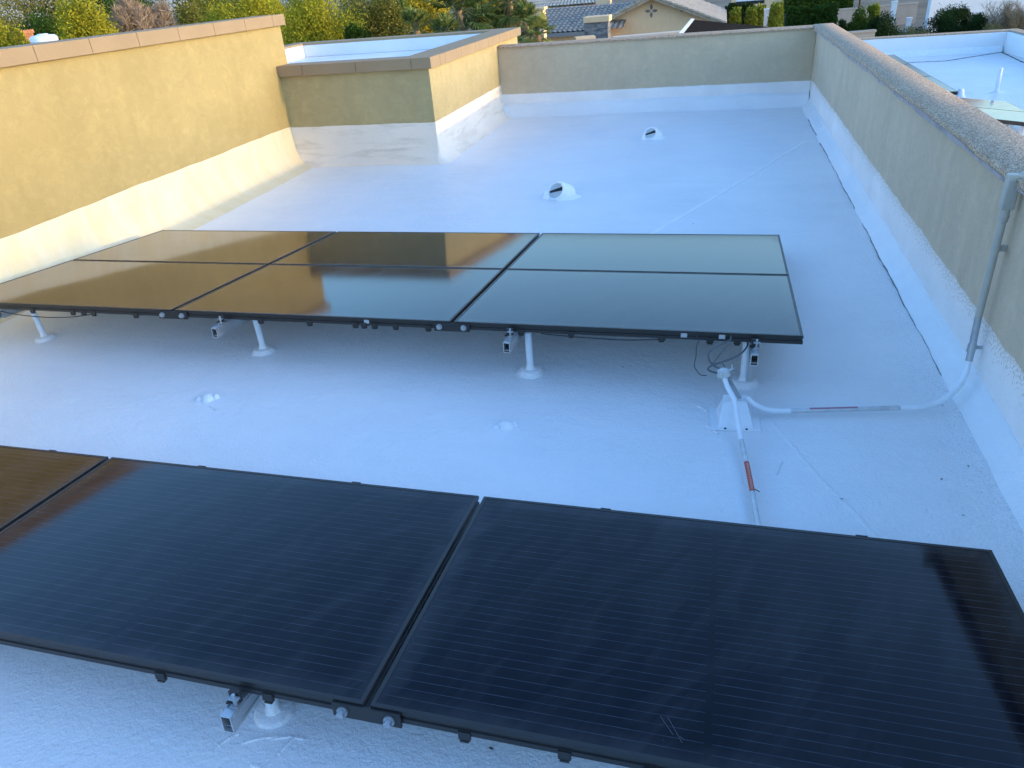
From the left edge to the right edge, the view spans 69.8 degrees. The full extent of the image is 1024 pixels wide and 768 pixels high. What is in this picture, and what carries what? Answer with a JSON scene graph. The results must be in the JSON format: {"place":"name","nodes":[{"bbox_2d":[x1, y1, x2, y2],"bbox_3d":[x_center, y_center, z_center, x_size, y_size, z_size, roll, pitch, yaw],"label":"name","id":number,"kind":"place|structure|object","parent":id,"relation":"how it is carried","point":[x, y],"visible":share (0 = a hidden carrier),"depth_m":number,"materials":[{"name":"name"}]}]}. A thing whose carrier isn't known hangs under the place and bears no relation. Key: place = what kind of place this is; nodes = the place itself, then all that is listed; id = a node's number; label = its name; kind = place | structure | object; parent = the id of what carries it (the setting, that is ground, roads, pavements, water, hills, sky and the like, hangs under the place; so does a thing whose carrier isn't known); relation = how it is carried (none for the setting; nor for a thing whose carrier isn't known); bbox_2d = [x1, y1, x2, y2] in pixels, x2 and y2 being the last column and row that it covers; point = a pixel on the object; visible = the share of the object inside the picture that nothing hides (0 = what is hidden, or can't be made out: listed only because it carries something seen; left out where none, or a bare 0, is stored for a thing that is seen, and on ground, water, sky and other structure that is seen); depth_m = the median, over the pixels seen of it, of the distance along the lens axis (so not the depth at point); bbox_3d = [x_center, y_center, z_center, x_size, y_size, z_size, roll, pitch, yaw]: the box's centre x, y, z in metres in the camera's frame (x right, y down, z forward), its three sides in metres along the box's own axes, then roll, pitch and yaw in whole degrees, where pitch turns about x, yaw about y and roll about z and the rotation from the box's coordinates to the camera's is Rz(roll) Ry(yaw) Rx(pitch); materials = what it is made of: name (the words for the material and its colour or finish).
{"place":"outdoors","nodes":[
{"label":"outdoors","id":0,"kind":"place"},
{"bbox_2d":[29,33,58,42],"bbox_3d":[-6.110,-4.344,9.698,0.330,0.517,0.330,3,30,14],"label":"dome vent","id":1,"kind":"object","parent":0,"point":[44,37],"visible":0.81,"depth_m":9.49,"materials":[{"name":"plastic"}]},
{"bbox_2d":[0,0,302,25],"bbox_3d":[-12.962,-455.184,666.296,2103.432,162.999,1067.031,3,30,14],"label":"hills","id":2,"kind":"structure","parent":0,"point":[170,4],"depth_m":761.08,"materials":[{"name":"plant"}]},
{"bbox_2d":[22,0,998,34],"bbox_3d":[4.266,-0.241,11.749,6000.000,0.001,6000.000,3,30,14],"label":"ground","id":3,"kind":"structure","parent":0,"point":[921,13],"depth_m":85.09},
{"bbox_2d":[0,13,30,46],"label":"leafy tree","id":4,"kind":"object","parent":3,"relation":"on","point":[6,40],"visible":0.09,"depth_m":24.16,"materials":[{"name":"green plant"}]},
{"bbox_2d":[11,29,34,43],"bbox_3d":[-17.094,-10.111,27.246,0.520,5.474,0.480,3,30,14],"label":"brick chimney","id":5,"kind":"object","parent":3,"relation":"on","point":[28,34],"visible":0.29,"depth_m":25.92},
{"bbox_2d":[19,4,62,39],"bbox_3d":[-18.251,-12.559,30.897,2.961,6.403,3.502,-8,29,-5],"label":"leafy tree","id":6,"kind":"object","parent":3,"relation":"on","point":[36,23],"visible":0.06,"depth_m":29.09,"materials":[{"name":"green plant"}]},
{"bbox_2d":[0,0,94,34],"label":"leafy tree","id":7,"kind":"object","parent":3,"relation":"on","point":[20,5],"visible":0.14,"depth_m":51.65,"materials":[{"name":"green plant"}]},
{"bbox_2d":[50,0,122,39],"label":"leafy tree","id":8,"kind":"object","parent":3,"relation":"on","point":[88,22],"visible":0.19,"depth_m":20.11,"materials":[{"name":"green plant"}]},
{"bbox_2d":[12,0,174,24],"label":"leafy tree","id":9,"kind":"object","parent":3,"relation":"on","point":[104,3],"visible":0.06,"depth_m":54.41,"materials":[{"name":"green plant"}]},
{"bbox_2d":[94,0,150,32],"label":"leafy tree","id":10,"kind":"object","parent":3,"relation":"on","point":[108,9],"visible":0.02,"depth_m":33.84,"materials":[{"name":"green plant"}]},
{"bbox_2d":[106,0,154,31],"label":"bare bush","id":11,"kind":"object","parent":3,"relation":"on","point":[131,16],"visible":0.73,"depth_m":22.03,"materials":[{"name":"brown plant"}]},
{"bbox_2d":[142,0,183,28],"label":"bare bush","id":12,"kind":"object","parent":3,"relation":"on","point":[161,17],"visible":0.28,"depth_m":22.97,"materials":[{"name":"brown plant"}]},
{"bbox_2d":[168,0,211,24],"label":"leafy tree","id":13,"kind":"object","parent":3,"relation":"on","point":[187,13],"visible":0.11,"depth_m":30.15,"materials":[{"name":"green plant"}]},
{"bbox_2d":[184,0,245,20],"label":"leafy tree","id":14,"kind":"object","parent":3,"relation":"on","point":[222,1],"visible":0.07,"depth_m":42.83,"materials":[{"name":"green plant"}]},
{"bbox_2d":[183,0,294,43],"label":"leafy tree","id":15,"kind":"object","parent":3,"relation":"on","point":[225,13],"visible":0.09,"depth_m":24.25,"materials":[{"name":"green plant"}]},
{"bbox_2d":[254,0,303,40],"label":"leafy tree","id":16,"kind":"object","parent":3,"relation":"on","point":[278,4],"visible":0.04,"depth_m":30.16,"materials":[{"name":"green plant"}]},
{"bbox_2d":[271,0,373,44],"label":"leafy tree","id":17,"kind":"object","parent":3,"relation":"on","point":[312,22],"visible":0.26,"depth_m":21.89,"materials":[{"name":"green plant"}]},
{"bbox_2d":[342,22,371,38],"bbox_3d":[-4.298,-8.160,22.182,0.809,5.030,0.756,-22,33,-28],"label":"leafy bush","id":18,"kind":"object","parent":3,"relation":"on","point":[352,31],"visible":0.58,"depth_m":20.94,"materials":[{"name":"green plant"}]},
{"bbox_2d":[331,0,421,36],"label":"leafy tree","id":19,"kind":"object","parent":3,"relation":"on","point":[384,21],"visible":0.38,"depth_m":25.77,"materials":[{"name":"green plant"}]},
{"bbox_2d":[392,5,433,34],"bbox_3d":[-2.629,-8.375,21.950,1.293,5.374,1.484,22,39,39],"label":"fan palm","id":20,"kind":"object","parent":3,"relation":"on","point":[410,15],"visible":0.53,"depth_m":20.77,"materials":[{"name":"green plant"}]},
{"bbox_2d":[402,0,453,33],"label":"leafy tree","id":21,"kind":"object","parent":3,"relation":"on","point":[419,4],"visible":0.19,"depth_m":35.86,"materials":[{"name":"green plant"}]},
{"bbox_2d":[426,12,462,33],"bbox_3d":[-1.699,-7.805,20.981,1.146,5.175,1.085,3,30,14],"label":"fan palm","id":22,"kind":"object","parent":3,"relation":"on","point":[443,22],"visible":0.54,"depth_m":19.81,"materials":[{"name":"green plant"}]},
{"bbox_2d":[422,0,497,32],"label":"fan palm","id":23,"kind":"object","parent":3,"relation":"on","point":[457,5],"visible":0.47,"depth_m":21.90,"materials":[{"name":"green plant"}]},
{"bbox_2d":[463,2,495,30],"bbox_3d":[-0.891,-10.055,24.876,1.557,5.210,1.521,3,30,14],"label":"fan palm","id":24,"kind":"object","parent":3,"relation":"on","point":[478,6],"visible":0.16,"depth_m":23.86,"materials":[{"name":"green plant"}]},
{"bbox_2d":[454,0,528,29],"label":"leafy tree","id":25,"kind":"object","parent":3,"relation":"on","point":[485,3],"visible":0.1,"depth_m":48.85,"materials":[{"name":"green plant"}]},
{"bbox_2d":[484,0,535,29],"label":"fan palm","id":26,"kind":"object","parent":3,"relation":"on","point":[504,19],"visible":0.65,"depth_m":23.01,"materials":[{"name":"green plant"}]},
{"bbox_2d":[509,0,540,43],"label":"fan palm","id":27,"kind":"object","parent":3,"relation":"on","point":[523,9],"visible":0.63,"depth_m":21.25,"materials":[{"name":"green plant"}]},
{"bbox_2d":[517,11,556,42],"bbox_3d":[0.829,-7.611,20.424,1.206,4.990,1.260,-12,30,-12],"label":"fan palm","id":28,"kind":"object","parent":3,"relation":"on","point":[536,24],"visible":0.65,"depth_m":19.23,"materials":[{"name":"green plant"}]},
{"bbox_2d":[498,25,815,117],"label":"parapet wall","id":29,"kind":"structure","parent":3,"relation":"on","point":[762,68],"depth_m":10.05,"materials":[{"name":"paint"}]},
{"bbox_2d":[728,5,741,23],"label":"column shrub","id":30,"kind":"object","parent":3,"relation":"on","point":[735,14],"visible":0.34,"depth_m":46.04,"materials":[{"name":"green plant"}]},
{"bbox_2d":[725,2,766,23],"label":"clipped hedge","id":31,"kind":"object","parent":3,"relation":"on","point":[744,6],"visible":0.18,"depth_m":48.02,"materials":[{"name":"green plant"}]},
{"bbox_2d":[744,5,758,25],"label":"column shrub","id":32,"kind":"object","parent":3,"relation":"on","point":[751,17],"visible":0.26,"depth_m":46.01,"materials":[{"name":"green plant"}]},
{"bbox_2d":[757,3,765,25],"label":"column shrub","id":33,"kind":"object","parent":3,"relation":"on","point":[760,9],"visible":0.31,"depth_m":46.03,"materials":[{"name":"green plant"}]},
{"bbox_2d":[766,1,783,26],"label":"column shrub","id":34,"kind":"object","parent":3,"relation":"on","point":[776,15],"visible":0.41,"depth_m":44.08,"materials":[{"name":"green plant"}]},
{"bbox_2d":[783,1,839,26],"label":"clipped hedge","id":35,"kind":"object","parent":3,"relation":"on","point":[805,15],"visible":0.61,"depth_m":55.19,"materials":[{"name":"green plant"}]},
{"bbox_2d":[783,0,853,8],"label":"clipped hedge","id":36,"kind":"object","parent":3,"relation":"on","point":[842,3],"visible":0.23,"depth_m":64.25,"materials":[{"name":"green plant"}]},
{"bbox_2d":[838,19,850,30],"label":"leafy bush","id":37,"kind":"object","parent":3,"relation":"on","point":[842,23],"visible":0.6,"depth_m":52.09,"materials":[{"name":"green plant"}]},
{"bbox_2d":[847,2,870,30],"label":"leafy bush","id":38,"kind":"object","parent":3,"relation":"on","point":[858,19],"visible":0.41,"depth_m":46.18,"materials":[{"name":"green plant"}]},
{"bbox_2d":[866,1,880,18],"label":"leafy bush","id":39,"kind":"object","parent":3,"relation":"on","point":[874,9],"visible":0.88,"depth_m":46.59,"materials":[{"name":"green plant"}]},
{"bbox_2d":[862,10,904,36],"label":"leafy bush","id":40,"kind":"object","parent":3,"relation":"on","point":[881,26],"visible":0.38,"depth_m":40.85,"materials":[{"name":"green plant"}]},
{"bbox_2d":[802,23,1023,531],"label":"parapet wall","id":41,"kind":"structure","parent":3,"relation":"on","point":[922,166],"depth_m":3.89,"materials":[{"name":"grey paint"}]},
{"bbox_2d":[965,171,1023,361],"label":"conduit","id":42,"kind":"object","parent":41,"relation":"attached to","point":[1008,199],"visible":0.98,"depth_m":3.02,"materials":[{"name":"metal"}]},
{"bbox_2d":[894,25,931,35],"bbox_3d":[20.286,-17.202,37.581,1.539,2.202,1.926,-14,30,-16],"label":"leafy bush","id":43,"kind":"object","parent":3,"relation":"on","point":[909,30],"visible":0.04,"depth_m":37.03,"materials":[{"name":"green plant"}]},
{"bbox_2d":[911,7,964,33],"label":"leafy bush","id":44,"kind":"object","parent":3,"relation":"on","point":[942,23],"visible":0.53,"depth_m":41.91,"materials":[{"name":"green plant"}]},
{"bbox_2d":[935,1,975,31],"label":"leafy bush","id":45,"kind":"object","parent":3,"relation":"on","point":[962,12],"visible":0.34,"depth_m":43.25,"materials":[{"name":"green plant"}]},
{"bbox_2d":[901,52,1023,135],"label":"roof","id":46,"kind":"structure","parent":3,"relation":"on","point":[975,77],"depth_m":12.91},
{"bbox_2d":[904,64,929,76],"bbox_3d":[6.280,-5.119,12.318,1.034,0.260,1.674,3,30,14],"label":"solar panel","id":47,"kind":"object","parent":46,"relation":"on","point":[917,70],"visible":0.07,"depth_m":12.09,"materials":[{"name":"black glass"}]},
{"bbox_2d":[859,28,1023,62],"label":"parapet wall","id":48,"kind":"structure","parent":46,"relation":"on","point":[1010,41],"depth_m":15.15,"materials":[{"name":"white"}]},
{"bbox_2d":[925,76,957,94],"bbox_3d":[5.835,-4.303,10.900,1.034,0.277,1.674,3,30,14],"label":"solar panel","id":49,"kind":"object","parent":46,"relation":"on","point":[943,85],"visible":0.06,"depth_m":10.55,"materials":[{"name":"black glass"}]},
{"bbox_2d":[961,98,1023,111],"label":"solar panel","id":50,"kind":"object","parent":46,"relation":"on","point":[992,104],"visible":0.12,"depth_m":9.49,"materials":[{"name":"black glass"}]},
{"bbox_2d":[988,67,1004,93],"bbox_3d":[7.353,-4.584,11.081,0.251,0.359,0.269,3,30,14],"label":"vent pipe","id":51,"kind":"object","parent":46,"relation":"on","point":[997,85],"visible":1,"depth_m":11.08,"materials":[{"name":"plastic"}]},
{"bbox_2d":[978,108,1023,134],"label":"solar panel","id":52,"kind":"object","parent":46,"relation":"on","point":[1008,118],"visible":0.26,"depth_m":8.65,"materials":[{"name":"black glass"}]},
{"bbox_2d":[966,11,988,30],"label":"leafy bush","id":53,"kind":"object","parent":3,"relation":"on","point":[977,22],"visible":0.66,"depth_m":41.00,"materials":[{"name":"green plant"}]},
{"bbox_2d":[966,0,1023,29],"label":"bare bush","id":54,"kind":"object","parent":3,"relation":"on","point":[1014,19],"visible":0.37,"depth_m":40.55,"materials":[{"name":"brown plant"}]},
{"bbox_2d":[0,107,1023,767],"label":"roof deck","id":55,"kind":"structure","parent":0,"point":[616,425],"depth_m":3.62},
{"bbox_2d":[0,309,23,317],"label":"mounting rail","id":56,"kind":"object","parent":55,"relation":"on","point":[3,315],"visible":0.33,"depth_m":4.55,"materials":[{"name":"metal"}]},
{"bbox_2d":[0,260,266,317],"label":"solar panel","id":57,"kind":"object","parent":56,"relation":"on","point":[135,289],"visible":0.98,"depth_m":4.68,"materials":[{"name":"black"}]},
{"bbox_2d":[73,230,335,264],"bbox_3d":[-2.326,-1.051,5.649,1.650,0.041,0.975,4,25,15],"label":"solar panel","id":58,"kind":"object","parent":56,"relation":"on","point":[235,247],"visible":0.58,"depth_m":5.58,"materials":[{"name":"black"}]},
{"bbox_2d":[29,310,56,342],"bbox_3d":[-3.008,-0.401,4.649,0.166,0.272,0.174,3,30,14],"label":"support post","id":59,"kind":"object","parent":55,"relation":"on","point":[43,336],"visible":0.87,"depth_m":4.67,"materials":[{"name":"metal"}]},
{"bbox_2d":[0,445,108,531],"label":"solar panel","id":60,"kind":"object","parent":55,"relation":"on","point":[31,479],"visible":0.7,"depth_m":3.03,"materials":[{"name":"black"}]},
{"bbox_2d":[0,14,311,323],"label":"stucco wall","id":61,"kind":"structure","parent":55,"relation":"on","point":[110,140],"depth_m":6.35,"materials":[{"name":"paint"}]},
{"bbox_2d":[196,393,219,402],"bbox_3d":[-1.589,0.068,3.824,0.123,0.034,0.089,3,30,14],"label":"foam lump","id":62,"kind":"object","parent":55,"relation":"on","point":[207,397],"visible":1,"depth_m":3.81,"materials":[{"name":"plastic"}]},
{"bbox_2d":[211,319,248,337],"bbox_3d":[-1.329,-0.711,4.908,0.037,0.056,2.135,4,25,15],"label":"mounting rail","id":63,"kind":"object","parent":55,"relation":"on","point":[227,326],"visible":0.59,"depth_m":4.04,"materials":[{"name":"metal"}]},
{"bbox_2d":[174,264,502,331],"bbox_3d":[-0.979,-0.536,4.347,1.650,0.058,0.983,4,25,15],"label":"solar panel","id":64,"kind":"object","parent":63,"relation":"on","point":[375,297],"visible":0.92,"depth_m":4.21,"materials":[{"name":"black"}]},
{"bbox_2d":[158,311,187,318],"bbox_3d":[-1.914,-0.386,4.131,0.190,0.044,0.026,4,25,15],"label":"coupling plate","id":65,"kind":"object","parent":64,"relation":"attached to","point":[173,314],"visible":1,"depth_m":4.13,"materials":[{"name":"metal"}]},
{"bbox_2d":[271,231,539,272],"bbox_3d":[-0.717,-0.948,5.212,1.650,0.041,0.975,4,25,15],"label":"solar panel","id":66,"kind":"object","parent":63,"relation":"on","point":[483,250],"visible":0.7,"depth_m":5.14,"materials":[{"name":"black"}]},
{"bbox_2d":[251,320,276,356],"bbox_3d":[-1.459,-0.303,4.230,0.175,0.272,0.165,3,30,14],"label":"support post","id":67,"kind":"object","parent":55,"relation":"on","point":[262,349],"visible":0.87,"depth_m":4.24,"materials":[{"name":"metal"}]},
{"bbox_2d":[254,698,294,728],"bbox_3d":[-0.683,0.889,2.079,0.171,0.155,0.171,3,30,14],"label":"support post","id":68,"kind":"object","parent":55,"relation":"on","point":[277,713],"visible":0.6,"depth_m":2.08,"materials":[{"name":"metal"}]},
{"bbox_2d":[220,691,261,733],"bbox_3d":[-0.604,0.672,2.390,0.038,0.056,1.075,4,25,15],"label":"mounting rail","id":69,"kind":"object","parent":68,"relation":"on","point":[231,721],"visible":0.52,"depth_m":1.94,"materials":[{"name":"metal"}]},
{"bbox_2d":[226,689,244,710],"bbox_3d":[-0.733,0.833,1.940,0.044,0.054,0.040,4,25,15],"label":"rail clamp","id":70,"kind":"object","parent":69,"relation":"attached to","point":[235,700],"visible":1,"depth_m":1.93,"materials":[{"name":"metal"}]},
{"bbox_2d":[0,457,479,708],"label":"solar panel","id":71,"kind":"object","parent":69,"relation":"on","point":[269,588],"visible":1,"depth_m":2.37,"materials":[{"name":"black"}]},
{"bbox_2d":[276,27,520,167],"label":"raised roof block","id":72,"kind":"structure","parent":55,"relation":"on","point":[427,99],"depth_m":8.55,"materials":[{"name":"beige paint"}]},
{"bbox_2d":[491,420,517,430],"bbox_3d":[-0.032,0.187,3.364,0.124,0.034,0.090,3,30,14],"label":"foam lump","id":73,"kind":"object","parent":55,"relation":"on","point":[503,425],"visible":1,"depth_m":3.35,"materials":[{"name":"plastic"}]},
{"bbox_2d":[503,332,521,352],"bbox_3d":[0.255,-0.610,4.477,0.039,0.058,2.135,4,25,15],"label":"mounting rail","id":74,"kind":"object","parent":55,"relation":"on","point":[509,344],"visible":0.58,"depth_m":3.58,"materials":[{"name":"metal"}]},
{"bbox_2d":[454,269,803,345],"bbox_3d":[0.630,-0.434,3.910,1.650,0.058,0.983,4,25,15],"label":"solar panel","id":75,"kind":"object","parent":74,"relation":"on","point":[710,309],"visible":1,"depth_m":3.77,"materials":[{"name":"black"}]},
{"bbox_2d":[434,322,469,331],"bbox_3d":[-0.306,-0.283,3.694,0.190,0.044,0.026,4,25,15],"label":"coupling plate","id":76,"kind":"object","parent":75,"relation":"attached to","point":[454,327],"visible":1,"depth_m":3.70,"materials":[{"name":"metal"}]},
{"bbox_2d":[541,333,665,340],"bbox_3d":[0.430,-0.221,3.513,0.600,0.017,0.012,4,30,15],"label":"cable","id":77,"kind":"object","parent":75,"relation":"attached to","point":[603,338],"visible":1,"depth_m":3.50,"materials":[{"name":"black plastic"}]},
{"bbox_2d":[507,233,788,274],"bbox_3d":[0.891,-0.846,4.774,1.650,0.041,0.975,4,25,15],"label":"solar panel","id":78,"kind":"object","parent":74,"relation":"on","point":[717,253],"visible":0.75,"depth_m":4.70,"materials":[{"name":"black"}]},
{"bbox_2d":[516,332,545,378],"bbox_3d":[0.085,-0.174,3.754,0.171,0.272,0.172,3,30,14],"label":"support post","id":79,"kind":"object","parent":55,"relation":"on","point":[530,369],"visible":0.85,"depth_m":3.77,"materials":[{"name":"metal"}]},
{"bbox_2d":[208,405,878,767],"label":"roof seam","id":80,"kind":"object","parent":55,"relation":"on","point":[871,532],"visible":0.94,"depth_m":2.72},
{"bbox_2d":[542,181,581,200],"bbox_3d":[0.478,-1.729,6.728,0.346,0.259,0.324,20,38,38],"label":"roof vent","id":81,"kind":"object","parent":55,"relation":"on","point":[560,191],"visible":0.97,"depth_m":6.68,"materials":[{"name":"white plastic"}]},
{"bbox_2d":[641,127,665,139],"bbox_3d":[1.702,-2.944,8.729,0.288,0.228,0.304,15,35,31],"label":"roof vent","id":82,"kind":"object","parent":55,"relation":"on","point":[652,133],"visible":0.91,"depth_m":8.68,"materials":[{"name":"white plastic"}]},
{"bbox_2d":[370,496,1023,767],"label":"solar panel","id":83,"kind":"object","parent":55,"relation":"on","point":[565,633],"visible":0.98,"depth_m":1.97,"materials":[{"name":"black"}]},
{"bbox_2d":[331,701,402,728],"bbox_3d":[-0.371,0.842,1.855,0.190,0.044,0.026,4,25,15],"label":"coupling plate","id":84,"kind":"object","parent":83,"relation":"attached to","point":[385,719],"visible":1,"depth_m":1.86,"materials":[{"name":"metal"}]},
{"bbox_2d":[651,141,805,233],"bbox_3d":[2.135,-1.882,6.773,0.085,0.037,3.510,17,36,34],"label":"roof seam","id":85,"kind":"object","parent":55,"relation":"on","point":[693,209],"visible":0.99,"depth_m":6.40,"materials":[{"name":"white"}]},
{"bbox_2d":[709,394,760,431],"bbox_3d":[0.988,0.117,3.247,0.210,0.098,0.190,2,30,12],"label":"conduit support","id":86,"kind":"object","parent":55,"relation":"on","point":[722,418],"visible":0.92,"depth_m":3.23,"materials":[{"name":"white"}]},
{"bbox_2d":[728,376,741,398],"bbox_3d":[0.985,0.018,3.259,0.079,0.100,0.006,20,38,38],"label":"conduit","id":87,"kind":"object","parent":86,"relation":"on","point":[734,389],"visible":1,"depth_m":3.25,"materials":[{"name":"metal"}]},
{"bbox_2d":[722,378,760,525],"bbox_3d":[0.862,0.450,2.551,0.073,0.175,1.744,0,29,9],"label":"conduit","id":88,"kind":"object","parent":55,"relation":"on","point":[755,510],"visible":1,"depth_m":2.97,"materials":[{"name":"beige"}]},
{"bbox_2d":[717,364,733,378],"bbox_3d":[0.946,-0.055,3.253,0.075,0.068,0.047,3,30,14],"label":"cable seal","id":89,"kind":"object","parent":88,"relation":"attached to","point":[722,373],"visible":1,"depth_m":3.24,"materials":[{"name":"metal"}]},
{"bbox_2d":[729,342,759,389],"bbox_3d":[1.110,-0.117,3.490,0.176,0.272,0.165,3,30,14],"label":"support post","id":90,"kind":"object","parent":55,"relation":"on","point":[744,379],"visible":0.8,"depth_m":3.50,"materials":[{"name":"metal"}]},
{"bbox_2d":[749,342,758,365],"bbox_3d":[1.353,-0.540,4.178,0.037,0.056,2.135,4,25,15],"label":"mounting rail","id":91,"kind":"object","parent":55,"relation":"on","point":[753,357],"visible":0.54,"depth_m":3.27,"materials":[{"name":"metal"}]},
{"bbox_2d":[707,342,748,373],"bbox_3d":[0.999,-0.111,3.329,0.279,0.078,0.058,-23,34,-29],"label":"cable","id":92,"kind":"object","parent":91,"relation":"hanging from","point":[739,354],"visible":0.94,"depth_m":3.28,"materials":[{"name":"grey plastic"}]},
{"bbox_2d":[745,361,971,413],"bbox_3d":[1.537,0.039,3.209,1.004,0.148,0.153,-5,29,-1],"label":"conduit","id":93,"kind":"object","parent":55,"relation":"on","point":[954,391],"visible":1,"depth_m":3.21,"materials":[{"name":"white"}]},
{"bbox_2d":[533,6,547,37],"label":"stucco pier","id":94,"kind":"structure","parent":0,"point":[543,8],"depth_m":33.78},
{"bbox_2d":[518,0,595,42],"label":"tiled house","id":95,"kind":"structure","parent":0,"point":[555,3],"depth_m":56.44,"materials":[{"name":"tile"}]},
{"bbox_2d":[520,0,726,40],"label":"tiled house","id":96,"kind":"structure","parent":0,"point":[643,16],"depth_m":40.16,"materials":[{"name":"paint"}]},
{"bbox_2d":[583,14,611,38],"bbox_3d":[3.640,-13.163,30.849,1.052,4.159,0.870,3,30,14],"label":"stone chimney","id":97,"kind":"object","parent":96,"relation":"attached to","point":[597,26],"visible":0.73,"depth_m":29.71,"materials":[{"name":"stone"}]},
{"bbox_2d":[612,30,680,37],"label":"garden wall","id":98,"kind":"structure","parent":0,"point":[667,32],"depth_m":26.01,"materials":[{"name":"beige paint"}]},
{"bbox_2d":[679,18,769,32],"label":"patio roof","id":99,"kind":"structure","parent":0,"point":[691,25],"depth_m":23.23,"materials":[{"name":"white paint"}]},
{"bbox_2d":[731,0,783,8],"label":"flat roofed house","id":100,"kind":"structure","parent":0,"point":[768,3],"depth_m":65.16,"materials":[{"name":"white"}]},
{"bbox_2d":[848,29,876,37],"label":"garden wall","id":101,"kind":"structure","parent":0,"point":[864,33],"depth_m":40.08,"materials":[{"name":"paint"}]},
{"bbox_2d":[837,2,918,25],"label":"garden wall","id":102,"kind":"structure","parent":0,"point":[904,11],"depth_m":59.28,"materials":[{"name":"paint"}]},
{"bbox_2d":[924,0,1023,31],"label":"garden wall","id":103,"kind":"structure","parent":0,"point":[975,6],"depth_m":52.76,"materials":[{"name":"white paint"}]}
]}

